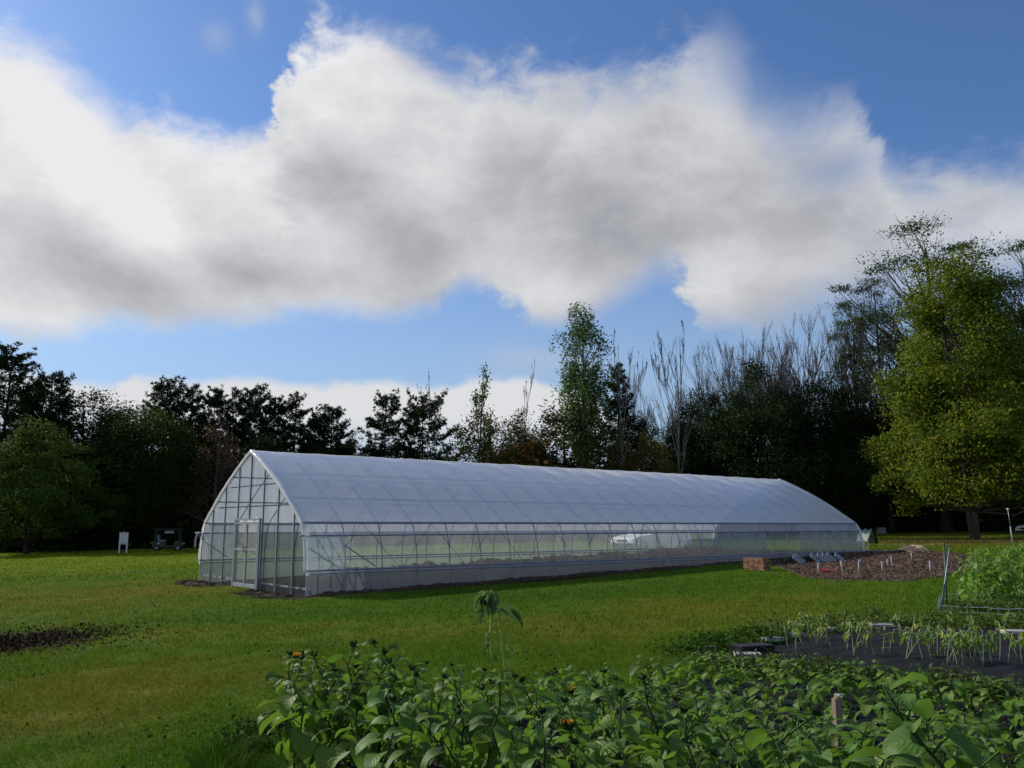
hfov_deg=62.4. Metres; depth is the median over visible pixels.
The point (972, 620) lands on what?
seedling
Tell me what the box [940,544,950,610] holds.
garden stake
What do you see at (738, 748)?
sunflower
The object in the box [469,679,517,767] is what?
sunflower
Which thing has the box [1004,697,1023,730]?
sunflower
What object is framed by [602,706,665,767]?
sunflower
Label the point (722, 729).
sunflower
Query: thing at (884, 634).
seedling
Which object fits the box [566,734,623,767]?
sunflower
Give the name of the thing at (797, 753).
sunflower
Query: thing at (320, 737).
sunflower
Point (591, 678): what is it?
sunflower
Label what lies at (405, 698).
sunflower
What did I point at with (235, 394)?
pine tree
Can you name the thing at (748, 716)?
sunflower
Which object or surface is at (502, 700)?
sunflower
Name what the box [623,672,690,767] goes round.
sunflower
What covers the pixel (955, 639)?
seedling
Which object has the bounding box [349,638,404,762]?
sunflower
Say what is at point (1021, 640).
seedling
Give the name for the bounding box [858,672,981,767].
sunflower
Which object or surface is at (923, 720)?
sunflower
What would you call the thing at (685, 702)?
sunflower
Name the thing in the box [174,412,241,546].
rusty tree
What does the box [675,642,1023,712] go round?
weeds
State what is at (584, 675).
sunflower
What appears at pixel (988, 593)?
leafy plant
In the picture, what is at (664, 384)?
bare tree
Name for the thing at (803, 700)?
sunflower
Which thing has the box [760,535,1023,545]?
fallen leaves
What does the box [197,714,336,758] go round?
weeds
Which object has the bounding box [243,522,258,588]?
door
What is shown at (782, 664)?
sunflower
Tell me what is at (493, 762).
sunflower
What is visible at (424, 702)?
sunflower
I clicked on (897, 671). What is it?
sunflower
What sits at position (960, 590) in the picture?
leafy plant
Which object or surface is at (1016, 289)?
locust tree
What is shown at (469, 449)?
leafy tree
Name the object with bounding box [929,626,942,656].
seedling
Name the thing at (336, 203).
sky
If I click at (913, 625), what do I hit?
seedling
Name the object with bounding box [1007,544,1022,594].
leafy plant
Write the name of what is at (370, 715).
sunflower
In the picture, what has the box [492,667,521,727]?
sunflower
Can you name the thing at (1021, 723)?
sunflower
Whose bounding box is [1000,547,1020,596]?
leafy plant
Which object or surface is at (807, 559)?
crate
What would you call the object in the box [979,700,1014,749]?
sunflower
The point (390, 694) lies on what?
sunflower
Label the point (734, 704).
sunflower
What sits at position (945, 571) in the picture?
garden stake
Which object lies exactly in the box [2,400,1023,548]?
woodland
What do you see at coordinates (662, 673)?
sunflower
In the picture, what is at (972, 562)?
leafy plant
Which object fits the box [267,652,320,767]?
sunflower
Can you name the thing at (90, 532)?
shade tree
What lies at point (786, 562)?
crate
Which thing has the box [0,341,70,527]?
pine tree
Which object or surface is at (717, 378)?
bare tree
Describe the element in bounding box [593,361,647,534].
pine tree
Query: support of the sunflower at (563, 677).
on the landscape fabric at (788, 702)
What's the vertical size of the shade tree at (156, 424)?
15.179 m
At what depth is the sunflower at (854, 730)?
6.17 m
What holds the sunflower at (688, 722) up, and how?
on the landscape fabric at (788, 702)
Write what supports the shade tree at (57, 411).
on the lawn at (317, 584)
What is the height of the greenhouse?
4.790 m
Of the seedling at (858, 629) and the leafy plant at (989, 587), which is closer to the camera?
the seedling at (858, 629)
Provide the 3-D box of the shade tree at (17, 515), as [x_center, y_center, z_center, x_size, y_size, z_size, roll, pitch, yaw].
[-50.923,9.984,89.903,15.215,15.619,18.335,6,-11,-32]
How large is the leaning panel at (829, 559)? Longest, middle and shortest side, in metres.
0.439 x 0.320 x 0.036 m
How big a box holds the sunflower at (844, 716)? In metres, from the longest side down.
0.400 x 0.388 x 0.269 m
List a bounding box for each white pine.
[343,388,425,458]
[395,388,466,461]
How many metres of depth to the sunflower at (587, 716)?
5.87 m
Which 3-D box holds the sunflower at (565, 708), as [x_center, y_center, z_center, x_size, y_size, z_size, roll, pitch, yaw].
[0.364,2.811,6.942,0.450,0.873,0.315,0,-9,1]
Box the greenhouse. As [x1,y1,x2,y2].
[195,449,868,595]
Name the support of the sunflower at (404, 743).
on the landscape fabric at (788, 702)
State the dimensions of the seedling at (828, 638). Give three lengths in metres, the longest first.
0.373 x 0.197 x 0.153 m
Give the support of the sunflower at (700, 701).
on the landscape fabric at (788, 702)
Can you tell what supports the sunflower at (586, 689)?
on the landscape fabric at (788, 702)
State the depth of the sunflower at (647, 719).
6.38 m
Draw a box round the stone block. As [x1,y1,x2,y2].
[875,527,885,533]
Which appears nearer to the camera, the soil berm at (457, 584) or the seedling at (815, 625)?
the seedling at (815, 625)
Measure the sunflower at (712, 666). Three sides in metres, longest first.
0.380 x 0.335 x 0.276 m
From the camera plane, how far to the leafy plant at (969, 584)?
18.45 m
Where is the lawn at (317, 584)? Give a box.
[0,528,1023,767]
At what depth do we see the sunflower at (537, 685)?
7.95 m
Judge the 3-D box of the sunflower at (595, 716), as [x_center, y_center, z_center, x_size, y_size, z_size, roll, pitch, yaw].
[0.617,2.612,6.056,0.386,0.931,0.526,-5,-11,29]
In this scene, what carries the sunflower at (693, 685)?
on the landscape fabric at (788, 702)
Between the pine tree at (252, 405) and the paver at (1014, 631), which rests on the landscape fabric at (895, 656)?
the paver at (1014, 631)
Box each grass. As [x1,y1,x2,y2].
[0,532,1023,581]
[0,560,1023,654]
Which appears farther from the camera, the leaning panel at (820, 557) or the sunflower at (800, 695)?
the leaning panel at (820, 557)
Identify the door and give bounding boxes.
[232,522,246,586]
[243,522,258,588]
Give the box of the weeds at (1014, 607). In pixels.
[930,596,1023,613]
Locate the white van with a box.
[611,533,690,551]
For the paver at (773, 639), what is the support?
on the landscape fabric at (895, 656)
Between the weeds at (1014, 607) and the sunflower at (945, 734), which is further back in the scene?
the weeds at (1014, 607)
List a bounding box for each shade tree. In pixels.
[0,386,157,543]
[0,417,66,547]
[49,399,216,546]
[56,450,144,546]
[66,403,156,543]
[110,422,229,547]
[213,431,294,539]
[290,444,341,542]
[336,428,364,541]
[487,405,561,538]
[613,410,668,471]
[652,419,729,535]
[660,385,765,475]
[686,356,843,535]
[749,368,908,533]
[764,439,832,534]
[822,377,928,528]
[881,397,985,526]
[884,269,1023,531]
[963,328,1023,520]
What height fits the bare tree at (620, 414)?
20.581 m
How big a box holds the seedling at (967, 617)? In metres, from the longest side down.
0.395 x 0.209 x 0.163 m
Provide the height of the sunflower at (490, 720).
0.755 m
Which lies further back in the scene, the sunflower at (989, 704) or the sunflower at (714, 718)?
the sunflower at (989, 704)
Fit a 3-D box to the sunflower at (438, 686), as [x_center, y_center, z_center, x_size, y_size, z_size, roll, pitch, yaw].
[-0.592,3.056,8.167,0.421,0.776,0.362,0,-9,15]
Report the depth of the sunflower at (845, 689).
8.60 m
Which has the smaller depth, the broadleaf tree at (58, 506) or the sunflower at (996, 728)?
the sunflower at (996, 728)
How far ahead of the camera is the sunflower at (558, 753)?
6.59 m
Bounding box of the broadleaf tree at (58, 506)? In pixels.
[0,415,126,553]
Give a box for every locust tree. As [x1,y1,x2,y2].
[824,255,921,532]
[824,297,885,528]
[825,208,1018,531]
[975,239,1023,336]
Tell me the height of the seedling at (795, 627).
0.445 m
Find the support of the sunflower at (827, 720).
on the landscape fabric at (788, 702)
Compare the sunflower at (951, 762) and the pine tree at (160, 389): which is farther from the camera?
the pine tree at (160, 389)
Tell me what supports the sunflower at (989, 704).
on the landscape fabric at (788, 702)
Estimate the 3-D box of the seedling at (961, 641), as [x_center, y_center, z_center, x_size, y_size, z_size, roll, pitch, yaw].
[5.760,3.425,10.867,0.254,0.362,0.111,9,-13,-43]
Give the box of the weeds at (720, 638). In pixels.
[644,623,800,656]
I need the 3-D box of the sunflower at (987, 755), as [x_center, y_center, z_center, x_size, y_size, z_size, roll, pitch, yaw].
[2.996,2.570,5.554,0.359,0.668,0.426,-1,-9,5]
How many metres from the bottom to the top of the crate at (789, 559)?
0.238 m
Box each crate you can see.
[780,561,793,564]
[786,557,797,562]
[802,557,814,561]
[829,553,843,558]
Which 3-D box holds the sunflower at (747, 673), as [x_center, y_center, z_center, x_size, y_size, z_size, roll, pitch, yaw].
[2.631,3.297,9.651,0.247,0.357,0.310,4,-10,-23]
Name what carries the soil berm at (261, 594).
on the lawn at (317, 584)
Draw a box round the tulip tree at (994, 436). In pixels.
[853,241,1023,539]
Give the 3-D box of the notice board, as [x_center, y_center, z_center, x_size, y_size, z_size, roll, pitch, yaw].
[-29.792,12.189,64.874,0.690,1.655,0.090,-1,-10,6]
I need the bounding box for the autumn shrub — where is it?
[485,433,583,540]
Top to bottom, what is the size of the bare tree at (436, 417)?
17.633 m
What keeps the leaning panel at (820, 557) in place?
on the mulch bed at (877, 567)
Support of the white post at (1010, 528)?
on the lawn at (317, 584)
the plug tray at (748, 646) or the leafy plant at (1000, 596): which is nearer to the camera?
the plug tray at (748, 646)
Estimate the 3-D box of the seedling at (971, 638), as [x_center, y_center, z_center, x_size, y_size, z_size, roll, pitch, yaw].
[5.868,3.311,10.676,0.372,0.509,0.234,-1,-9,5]
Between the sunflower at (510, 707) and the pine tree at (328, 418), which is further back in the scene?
the pine tree at (328, 418)
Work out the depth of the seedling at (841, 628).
13.30 m
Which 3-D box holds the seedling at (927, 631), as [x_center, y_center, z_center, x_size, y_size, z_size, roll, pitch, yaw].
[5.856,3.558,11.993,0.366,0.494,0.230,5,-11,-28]
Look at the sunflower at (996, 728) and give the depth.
6.72 m
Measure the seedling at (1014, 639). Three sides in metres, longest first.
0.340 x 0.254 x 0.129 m
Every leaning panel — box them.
[792,554,802,563]
[810,553,820,561]
[817,553,826,561]
[822,553,831,561]
[827,552,836,562]
[835,552,844,560]
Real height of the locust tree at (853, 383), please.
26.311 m
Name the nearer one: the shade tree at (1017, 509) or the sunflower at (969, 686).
the sunflower at (969, 686)
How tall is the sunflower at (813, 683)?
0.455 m
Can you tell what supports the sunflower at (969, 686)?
on the landscape fabric at (788, 702)
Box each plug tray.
[729,648,774,652]
[730,642,774,650]
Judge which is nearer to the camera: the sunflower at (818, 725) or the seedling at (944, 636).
the sunflower at (818, 725)
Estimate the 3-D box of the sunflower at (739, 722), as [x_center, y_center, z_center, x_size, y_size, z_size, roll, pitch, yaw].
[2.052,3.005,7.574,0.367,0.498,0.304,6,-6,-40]
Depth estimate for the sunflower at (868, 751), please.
4.74 m
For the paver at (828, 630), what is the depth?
14.38 m
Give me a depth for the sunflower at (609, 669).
8.88 m
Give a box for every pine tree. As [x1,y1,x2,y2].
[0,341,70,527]
[5,370,86,546]
[127,374,205,540]
[163,383,216,541]
[166,383,243,539]
[207,386,252,498]
[218,382,279,539]
[240,392,293,542]
[261,390,324,541]
[296,403,360,538]
[298,412,330,541]
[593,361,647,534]
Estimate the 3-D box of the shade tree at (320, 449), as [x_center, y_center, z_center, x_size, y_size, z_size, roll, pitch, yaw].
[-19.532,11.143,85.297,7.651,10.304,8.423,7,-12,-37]
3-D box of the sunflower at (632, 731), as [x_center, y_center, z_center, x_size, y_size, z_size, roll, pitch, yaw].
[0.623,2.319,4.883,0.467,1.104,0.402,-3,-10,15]
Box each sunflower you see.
[256,652,311,765]
[259,650,314,767]
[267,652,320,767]
[271,651,314,755]
[289,651,331,767]
[304,649,343,744]
[311,681,362,767]
[313,664,363,767]
[315,661,352,763]
[321,641,375,766]
[323,665,393,767]
[339,658,387,761]
[343,657,385,751]
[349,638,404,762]
[352,646,413,766]
[355,695,427,767]
[364,657,426,767]
[364,664,417,746]
[382,670,442,767]
[383,688,443,767]
[390,664,434,756]
[403,660,440,709]
[405,664,464,767]
[410,672,461,767]
[420,703,473,767]
[433,664,479,746]
[434,661,468,723]
[441,675,484,747]
[446,676,485,767]
[462,667,509,725]
[462,682,503,767]
[463,667,504,732]
[463,680,517,767]
[469,671,518,767]
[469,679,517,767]
[472,589,522,694]
[483,669,518,742]
[491,674,555,767]
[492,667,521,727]
[495,719,539,767]
[500,706,559,767]
[505,694,582,767]
[511,677,537,719]
[518,684,560,767]
[522,703,587,767]
[526,672,563,737]
[529,667,561,760]
[532,672,567,731]
[535,672,585,767]
[537,672,575,767]
[537,675,591,767]
[546,668,571,692]
[551,685,614,767]
[553,718,602,767]
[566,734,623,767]
[567,664,593,699]
[568,671,601,732]
[569,670,607,716]
[570,680,626,767]
[573,683,599,749]
[574,669,625,764]
[584,681,618,737]
[584,696,639,767]
[585,668,620,708]
[586,687,657,767]
[593,675,638,764]
[598,677,625,717]
[599,662,619,686]
[600,720,658,767]
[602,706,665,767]
[621,693,656,759]
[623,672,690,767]
[623,684,666,752]
[627,654,655,685]
[627,680,673,763]
[628,690,657,727]
[632,675,663,699]
[633,681,668,708]
[647,657,673,692]
[649,685,692,753]
[651,655,677,682]
[655,670,684,699]
[656,682,690,714]
[661,686,703,737]
[662,704,715,767]
[663,694,724,767]
[672,652,698,689]
[674,754,717,767]
[680,702,711,766]
[683,651,705,677]
[683,677,706,705]
[686,695,725,767]
[687,690,742,750]
[688,662,718,695]
[691,685,730,735]
[692,696,743,765]
[696,651,723,681]
[696,748,746,767]
[698,696,756,767]
[705,648,739,673]
[713,664,736,693]
[713,667,739,697]
[714,688,764,767]
[718,685,743,721]
[719,699,769,753]
[720,695,753,735]
[726,701,794,767]
[727,656,754,687]
[732,665,761,701]
[733,712,780,767]
[745,702,835,767]
[748,677,776,714]
[756,652,780,681]
[756,696,788,731]
[757,715,805,767]
[759,655,791,693]
[761,719,814,767]
[765,747,818,767]
[773,669,801,706]
[773,706,803,746]
[779,711,813,758]
[780,655,807,687]
[780,716,857,765]
[783,699,817,732]
[783,719,824,763]
[784,715,832,767]
[791,680,821,721]
[800,724,853,767]
[806,664,837,702]
[807,715,833,746]
[808,670,846,715]
[811,722,848,764]
[823,693,851,727]
[825,730,867,766]
[826,661,851,693]
[826,705,874,733]
[828,725,879,767]
[830,670,860,707]
[830,718,886,767]
[832,719,888,767]
[834,660,883,700]
[840,726,890,767]
[841,713,957,767]
[849,753,921,767]
[854,681,888,723]
[856,711,892,767]
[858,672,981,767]
[867,679,899,712]
[870,705,915,721]
[872,659,901,691]
[872,716,934,767]
[875,710,952,767]
[877,687,932,714]
[889,672,920,709]
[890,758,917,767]
[897,717,949,767]
[910,663,939,699]
[911,714,943,745]
[913,682,957,714]
[929,709,962,767]
[930,707,1001,767]
[932,723,987,767]
[934,673,967,707]
[943,704,972,735]
[944,728,1022,767]
[946,719,988,743]
[947,720,1005,767]
[950,692,983,724]
[961,710,1003,759]
[963,672,994,707]
[967,716,1005,767]
[978,679,1007,714]
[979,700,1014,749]
[984,700,1023,767]
[993,674,1023,711]
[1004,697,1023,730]
[1013,714,1023,762]
[1016,760,1023,767]
[1019,709,1023,725]
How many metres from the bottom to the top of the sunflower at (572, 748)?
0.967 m
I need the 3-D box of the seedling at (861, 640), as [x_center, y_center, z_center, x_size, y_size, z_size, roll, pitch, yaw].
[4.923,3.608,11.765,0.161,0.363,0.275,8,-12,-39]
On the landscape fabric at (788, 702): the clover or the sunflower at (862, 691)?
the sunflower at (862, 691)
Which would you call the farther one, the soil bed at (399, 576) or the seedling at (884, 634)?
the soil bed at (399, 576)
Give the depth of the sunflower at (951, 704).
7.87 m
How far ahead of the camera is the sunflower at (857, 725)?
6.25 m
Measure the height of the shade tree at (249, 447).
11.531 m
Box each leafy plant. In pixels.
[952,557,979,602]
[963,553,981,596]
[965,549,988,599]
[967,549,991,599]
[972,552,1000,602]
[976,546,995,597]
[980,548,1005,600]
[981,549,1005,598]
[984,552,1011,602]
[992,545,1015,600]
[996,545,1011,592]
[997,549,1023,601]
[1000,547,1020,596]
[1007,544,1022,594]
[1007,545,1023,596]
[1015,550,1023,591]
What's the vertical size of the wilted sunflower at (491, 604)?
1.491 m
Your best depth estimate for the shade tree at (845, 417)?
81.37 m
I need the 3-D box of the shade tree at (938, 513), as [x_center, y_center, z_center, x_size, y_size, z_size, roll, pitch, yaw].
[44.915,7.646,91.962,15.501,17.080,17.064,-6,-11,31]
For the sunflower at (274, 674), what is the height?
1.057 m
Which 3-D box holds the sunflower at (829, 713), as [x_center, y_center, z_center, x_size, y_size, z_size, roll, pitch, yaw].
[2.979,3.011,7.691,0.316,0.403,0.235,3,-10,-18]
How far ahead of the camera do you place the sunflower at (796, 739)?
6.15 m
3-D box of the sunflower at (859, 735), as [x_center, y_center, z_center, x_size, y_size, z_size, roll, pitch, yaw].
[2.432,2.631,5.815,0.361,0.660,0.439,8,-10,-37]
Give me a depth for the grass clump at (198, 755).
7.42 m
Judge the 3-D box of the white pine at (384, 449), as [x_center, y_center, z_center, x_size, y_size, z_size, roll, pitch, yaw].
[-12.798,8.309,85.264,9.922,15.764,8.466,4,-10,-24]
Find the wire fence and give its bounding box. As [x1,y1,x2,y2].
[937,593,1023,616]
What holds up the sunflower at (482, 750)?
on the landscape fabric at (788, 702)
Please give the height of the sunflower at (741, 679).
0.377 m
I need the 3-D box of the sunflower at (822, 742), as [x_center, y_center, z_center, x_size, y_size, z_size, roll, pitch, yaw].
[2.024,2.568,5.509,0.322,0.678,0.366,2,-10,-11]
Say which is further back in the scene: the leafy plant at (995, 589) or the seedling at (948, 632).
the leafy plant at (995, 589)
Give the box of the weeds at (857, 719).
[297,652,1022,767]
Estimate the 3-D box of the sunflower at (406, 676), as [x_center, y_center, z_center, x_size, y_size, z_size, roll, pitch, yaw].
[-0.878,2.917,7.491,0.402,0.865,0.416,1,-10,-7]
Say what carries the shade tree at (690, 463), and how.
on the lawn at (317, 584)
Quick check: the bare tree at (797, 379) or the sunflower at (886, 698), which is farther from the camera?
the bare tree at (797, 379)
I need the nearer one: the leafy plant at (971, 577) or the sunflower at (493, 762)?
the sunflower at (493, 762)
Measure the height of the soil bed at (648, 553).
0.925 m
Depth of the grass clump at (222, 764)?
7.11 m
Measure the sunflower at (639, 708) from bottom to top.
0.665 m
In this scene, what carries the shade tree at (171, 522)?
on the lawn at (317, 584)
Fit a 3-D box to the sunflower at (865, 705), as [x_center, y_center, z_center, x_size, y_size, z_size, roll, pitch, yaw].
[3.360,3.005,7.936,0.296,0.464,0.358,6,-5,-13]
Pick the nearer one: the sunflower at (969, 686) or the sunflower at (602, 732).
the sunflower at (602, 732)
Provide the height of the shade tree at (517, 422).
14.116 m
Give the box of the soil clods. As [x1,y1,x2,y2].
[0,619,199,660]
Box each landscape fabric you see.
[284,678,1022,767]
[761,627,1023,685]
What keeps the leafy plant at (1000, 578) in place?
on the lawn at (317, 584)
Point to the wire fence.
(939, 601)
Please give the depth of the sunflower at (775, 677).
9.79 m
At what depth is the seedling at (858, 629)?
11.94 m
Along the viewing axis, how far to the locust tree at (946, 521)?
86.13 m
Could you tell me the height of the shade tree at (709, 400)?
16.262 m
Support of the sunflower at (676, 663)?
on the landscape fabric at (788, 702)
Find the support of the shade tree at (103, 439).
on the lawn at (317, 584)
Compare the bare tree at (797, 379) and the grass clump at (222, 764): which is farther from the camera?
the bare tree at (797, 379)
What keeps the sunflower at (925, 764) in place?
on the landscape fabric at (788, 702)
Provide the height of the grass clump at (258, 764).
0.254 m
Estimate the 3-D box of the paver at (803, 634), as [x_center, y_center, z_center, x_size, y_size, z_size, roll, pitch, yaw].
[4.639,4.088,13.789,0.357,0.060,0.187,7,-10,-31]
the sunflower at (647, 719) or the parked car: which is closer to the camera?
the sunflower at (647, 719)
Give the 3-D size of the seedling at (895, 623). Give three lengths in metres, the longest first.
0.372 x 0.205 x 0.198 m
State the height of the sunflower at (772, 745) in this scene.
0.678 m
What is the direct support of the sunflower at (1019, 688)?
on the landscape fabric at (788, 702)
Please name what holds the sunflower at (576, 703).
on the landscape fabric at (788, 702)
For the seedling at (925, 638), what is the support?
on the landscape fabric at (895, 656)
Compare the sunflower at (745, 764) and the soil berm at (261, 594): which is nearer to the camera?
the sunflower at (745, 764)
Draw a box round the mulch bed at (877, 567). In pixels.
[771,550,985,581]
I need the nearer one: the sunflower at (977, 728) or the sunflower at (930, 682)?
the sunflower at (977, 728)
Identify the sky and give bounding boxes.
[0,0,1023,470]
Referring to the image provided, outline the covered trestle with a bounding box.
[856,529,877,549]
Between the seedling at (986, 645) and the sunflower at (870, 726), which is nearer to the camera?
the sunflower at (870, 726)
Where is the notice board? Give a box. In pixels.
[118,532,128,552]
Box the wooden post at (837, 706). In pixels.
[832,693,843,746]
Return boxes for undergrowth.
[0,506,1023,552]
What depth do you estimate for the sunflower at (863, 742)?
5.07 m
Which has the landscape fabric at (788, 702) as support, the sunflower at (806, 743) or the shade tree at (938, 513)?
the sunflower at (806, 743)
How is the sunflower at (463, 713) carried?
on the landscape fabric at (788, 702)
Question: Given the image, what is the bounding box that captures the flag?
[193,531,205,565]
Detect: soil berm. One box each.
[174,579,222,586]
[233,589,295,598]
[308,552,865,596]
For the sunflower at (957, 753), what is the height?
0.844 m
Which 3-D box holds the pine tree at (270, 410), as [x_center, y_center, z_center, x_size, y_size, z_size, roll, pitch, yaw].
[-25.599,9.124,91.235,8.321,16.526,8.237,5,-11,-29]
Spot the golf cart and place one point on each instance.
(160, 543)
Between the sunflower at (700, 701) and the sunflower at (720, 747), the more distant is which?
the sunflower at (700, 701)
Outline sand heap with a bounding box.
[897,545,928,551]
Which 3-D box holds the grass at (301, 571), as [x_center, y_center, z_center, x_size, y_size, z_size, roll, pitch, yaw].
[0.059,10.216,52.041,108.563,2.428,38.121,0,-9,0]
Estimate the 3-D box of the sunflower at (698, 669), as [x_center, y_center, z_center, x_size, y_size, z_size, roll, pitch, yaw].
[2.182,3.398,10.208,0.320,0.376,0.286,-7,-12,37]
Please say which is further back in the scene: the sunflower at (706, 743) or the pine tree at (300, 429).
the pine tree at (300, 429)
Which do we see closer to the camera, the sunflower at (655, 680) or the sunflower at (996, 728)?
the sunflower at (996, 728)
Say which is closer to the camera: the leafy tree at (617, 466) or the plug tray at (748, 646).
the plug tray at (748, 646)
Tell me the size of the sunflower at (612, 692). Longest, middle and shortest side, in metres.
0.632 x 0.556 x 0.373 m
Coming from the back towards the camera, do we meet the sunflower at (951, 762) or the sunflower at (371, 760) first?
the sunflower at (371, 760)
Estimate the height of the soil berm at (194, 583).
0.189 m
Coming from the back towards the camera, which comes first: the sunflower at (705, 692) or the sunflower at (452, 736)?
the sunflower at (705, 692)
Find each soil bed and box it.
[324,545,732,577]
[357,549,776,580]
[392,550,813,584]
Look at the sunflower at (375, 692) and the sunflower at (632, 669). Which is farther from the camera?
the sunflower at (632, 669)
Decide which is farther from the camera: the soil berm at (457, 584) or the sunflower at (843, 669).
the soil berm at (457, 584)
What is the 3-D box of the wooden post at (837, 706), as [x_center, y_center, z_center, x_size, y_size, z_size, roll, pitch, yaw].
[2.644,2.815,6.835,0.093,0.594,0.055,5,-11,-28]
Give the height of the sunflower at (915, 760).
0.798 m
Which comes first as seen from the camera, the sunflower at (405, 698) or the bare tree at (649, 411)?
the sunflower at (405, 698)
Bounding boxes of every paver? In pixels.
[733,651,761,658]
[759,636,783,641]
[786,632,808,637]
[818,626,837,631]
[869,622,900,627]
[1000,629,1023,634]
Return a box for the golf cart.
[152,529,184,550]
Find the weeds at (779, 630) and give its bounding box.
[734,603,1023,642]
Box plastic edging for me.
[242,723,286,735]
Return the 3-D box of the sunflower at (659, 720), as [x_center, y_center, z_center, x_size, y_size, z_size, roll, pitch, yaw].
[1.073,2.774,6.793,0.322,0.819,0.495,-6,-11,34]
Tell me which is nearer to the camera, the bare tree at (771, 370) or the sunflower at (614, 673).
the sunflower at (614, 673)
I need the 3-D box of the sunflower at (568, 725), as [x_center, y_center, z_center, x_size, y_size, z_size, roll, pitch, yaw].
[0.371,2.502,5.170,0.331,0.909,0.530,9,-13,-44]
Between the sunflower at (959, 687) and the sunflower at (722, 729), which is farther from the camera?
the sunflower at (959, 687)
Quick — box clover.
[0,563,1019,767]
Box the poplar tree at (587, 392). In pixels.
[548,301,617,539]
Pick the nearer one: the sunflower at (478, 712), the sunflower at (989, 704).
the sunflower at (478, 712)
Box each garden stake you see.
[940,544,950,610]
[943,543,947,607]
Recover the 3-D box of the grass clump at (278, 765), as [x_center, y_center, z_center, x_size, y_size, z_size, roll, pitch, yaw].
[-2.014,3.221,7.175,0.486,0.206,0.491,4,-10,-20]
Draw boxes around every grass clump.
[173,734,246,767]
[177,739,263,767]
[203,729,269,766]
[212,726,264,753]
[225,745,283,767]
[252,749,296,767]
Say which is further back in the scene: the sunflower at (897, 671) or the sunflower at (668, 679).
the sunflower at (668, 679)
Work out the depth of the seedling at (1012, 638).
10.73 m
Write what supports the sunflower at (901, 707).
on the landscape fabric at (788, 702)
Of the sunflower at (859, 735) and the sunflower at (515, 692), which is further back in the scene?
the sunflower at (515, 692)
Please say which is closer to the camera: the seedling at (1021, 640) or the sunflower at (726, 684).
the sunflower at (726, 684)
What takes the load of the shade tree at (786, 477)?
on the lawn at (317, 584)
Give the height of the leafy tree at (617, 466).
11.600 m
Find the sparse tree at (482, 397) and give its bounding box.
[470,362,497,540]
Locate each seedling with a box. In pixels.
[783,622,792,648]
[786,620,802,650]
[788,617,803,645]
[798,611,809,637]
[799,614,818,639]
[809,623,827,645]
[815,612,825,631]
[819,628,832,654]
[840,619,849,636]
[840,621,856,647]
[844,621,865,655]
[857,622,875,654]
[857,631,875,655]
[876,627,890,650]
[885,628,900,651]
[890,616,903,631]
[893,613,902,632]
[898,617,921,654]
[900,624,931,658]
[907,631,927,659]
[917,617,936,650]
[917,635,931,660]
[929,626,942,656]
[931,625,951,652]
[938,628,955,655]
[940,634,958,664]
[941,631,968,664]
[943,628,977,662]
[953,627,972,663]
[955,636,964,663]
[959,636,973,660]
[963,615,980,649]
[963,626,993,666]
[964,616,978,628]
[965,635,983,661]
[976,633,997,662]
[988,628,998,651]
[991,620,1008,659]
[1001,612,1015,626]
[1003,632,1018,655]
[1008,632,1021,663]
[1010,635,1023,663]
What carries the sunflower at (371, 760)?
on the landscape fabric at (788, 702)
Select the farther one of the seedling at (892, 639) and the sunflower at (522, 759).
the seedling at (892, 639)
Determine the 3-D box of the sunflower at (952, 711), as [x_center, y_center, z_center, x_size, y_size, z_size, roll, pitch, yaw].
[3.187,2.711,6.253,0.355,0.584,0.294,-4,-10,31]
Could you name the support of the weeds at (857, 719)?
on the lawn at (317, 584)
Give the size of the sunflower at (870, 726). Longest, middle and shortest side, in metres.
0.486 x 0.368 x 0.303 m
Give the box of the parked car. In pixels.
[1015,525,1023,535]
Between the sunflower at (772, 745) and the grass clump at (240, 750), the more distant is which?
the grass clump at (240, 750)
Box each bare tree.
[417,371,442,537]
[518,361,534,539]
[604,364,713,473]
[613,330,647,534]
[646,364,746,454]
[650,321,692,473]
[656,321,778,459]
[695,340,808,460]
[705,312,817,459]
[749,307,886,464]
[772,298,894,452]
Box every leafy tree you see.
[444,404,534,539]
[502,399,641,538]
[566,430,635,537]
[621,425,682,473]
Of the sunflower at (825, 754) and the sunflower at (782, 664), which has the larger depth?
the sunflower at (782, 664)
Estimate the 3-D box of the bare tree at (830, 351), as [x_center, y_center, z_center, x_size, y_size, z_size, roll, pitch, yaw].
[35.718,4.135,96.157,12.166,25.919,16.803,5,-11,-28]
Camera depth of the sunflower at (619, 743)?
4.70 m
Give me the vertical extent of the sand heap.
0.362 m
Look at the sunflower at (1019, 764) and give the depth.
5.02 m
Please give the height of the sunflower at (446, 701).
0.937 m
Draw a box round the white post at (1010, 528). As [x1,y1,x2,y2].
[1007,508,1013,546]
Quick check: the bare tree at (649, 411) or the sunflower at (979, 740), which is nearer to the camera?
the sunflower at (979, 740)
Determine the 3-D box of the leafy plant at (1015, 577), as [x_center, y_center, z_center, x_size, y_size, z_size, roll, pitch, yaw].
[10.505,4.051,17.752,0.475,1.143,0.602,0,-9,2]
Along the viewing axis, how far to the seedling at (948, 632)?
11.62 m

